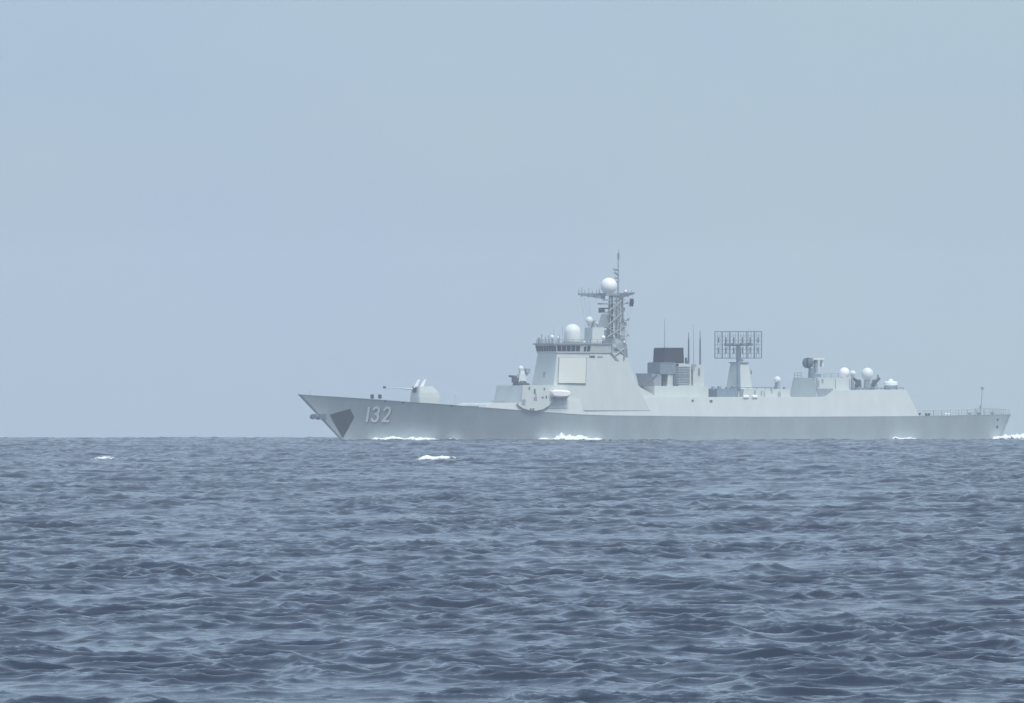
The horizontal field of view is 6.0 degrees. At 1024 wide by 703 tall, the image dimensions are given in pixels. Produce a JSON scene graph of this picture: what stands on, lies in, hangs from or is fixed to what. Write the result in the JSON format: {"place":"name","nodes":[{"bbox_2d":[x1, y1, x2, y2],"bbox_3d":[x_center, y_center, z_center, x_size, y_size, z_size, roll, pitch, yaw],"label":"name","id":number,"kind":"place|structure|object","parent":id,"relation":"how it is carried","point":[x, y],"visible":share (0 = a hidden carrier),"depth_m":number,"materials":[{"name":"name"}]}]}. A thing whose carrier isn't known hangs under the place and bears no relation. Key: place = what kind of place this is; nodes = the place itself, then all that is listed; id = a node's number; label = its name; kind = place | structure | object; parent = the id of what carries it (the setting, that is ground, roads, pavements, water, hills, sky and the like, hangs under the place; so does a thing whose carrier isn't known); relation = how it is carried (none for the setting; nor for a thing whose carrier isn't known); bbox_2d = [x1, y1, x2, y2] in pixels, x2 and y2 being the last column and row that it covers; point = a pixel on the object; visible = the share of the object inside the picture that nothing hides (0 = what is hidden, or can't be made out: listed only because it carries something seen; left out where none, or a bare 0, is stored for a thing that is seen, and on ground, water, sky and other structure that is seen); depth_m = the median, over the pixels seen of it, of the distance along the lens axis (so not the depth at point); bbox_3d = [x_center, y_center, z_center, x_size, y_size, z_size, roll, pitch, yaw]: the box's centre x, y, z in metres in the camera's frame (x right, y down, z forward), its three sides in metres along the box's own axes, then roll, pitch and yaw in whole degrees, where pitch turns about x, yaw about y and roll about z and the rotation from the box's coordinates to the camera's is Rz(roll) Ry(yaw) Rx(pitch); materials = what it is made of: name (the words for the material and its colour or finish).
{"place":"outdoors","nodes":[
{"label":"outdoors","id":0,"kind":"place"},
{"bbox_2d":[0,437,1023,702],"bbox_3d":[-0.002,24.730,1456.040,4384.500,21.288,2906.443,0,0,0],"label":"sea","id":1,"kind":"structure","parent":0,"point":[236,569],"depth_m":707.85,"materials":[{"name":"blue liquid"}]},
{"bbox_2d":[91,456,115,459],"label":"whitecap","id":2,"kind":"object","parent":1,"relation":"on","point":[106,457],"visible":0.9,"depth_m":1404.58,"materials":[{"name":"white liquid"}]},
{"bbox_2d":[373,436,438,439],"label":"bow foam","id":3,"kind":"object","parent":1,"relation":"on","point":[409,438],"visible":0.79,"depth_m":1973.39,"materials":[{"name":"white liquid"}]},
{"bbox_2d":[419,455,458,459],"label":"whitecap","id":4,"kind":"object","parent":1,"relation":"on","point":[436,457],"visible":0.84,"depth_m":1409.57,"materials":[{"name":"white liquid"}]},
{"bbox_2d":[539,432,600,439],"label":"hull foam","id":5,"kind":"object","parent":1,"relation":"on","point":[561,435],"visible":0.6,"depth_m":1983.56,"materials":[{"name":"white liquid"}]},
{"bbox_2d":[298,250,1010,439],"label":"warship","id":6,"kind":"object","parent":1,"relation":"on","point":[608,398],"visible":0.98,"depth_m":1994.20,"materials":[{"name":"paint"}]},
{"bbox_2d":[550,389,570,396],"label":"boat","id":7,"kind":"object","parent":6,"relation":"hanging from","point":[559,393],"visible":1,"depth_m":1980.94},
{"bbox_2d":[629,298,633,306],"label":"flag","id":8,"kind":"object","parent":6,"relation":"hanging from","point":[631,301],"visible":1,"depth_m":1993.26,"materials":[{"name":"fabric"}]},
{"bbox_2d":[892,437,915,438],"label":"hull foam","id":9,"kind":"object","parent":1,"relation":"on","point":[903,438],"visible":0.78,"depth_m":2015.01,"materials":[{"name":"white liquid"}]},
{"bbox_2d":[993,433,1023,438],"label":"wake foam","id":10,"kind":"object","parent":1,"relation":"on","point":[1005,436],"visible":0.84,"depth_m":2025.79,"materials":[{"name":"white liquid"}]},
{"bbox_2d":[0,0,1023,437],"label":"sky","id":11,"kind":"structure","parent":0,"point":[215,215],"materials":[{"name":"blue"}]}
]}

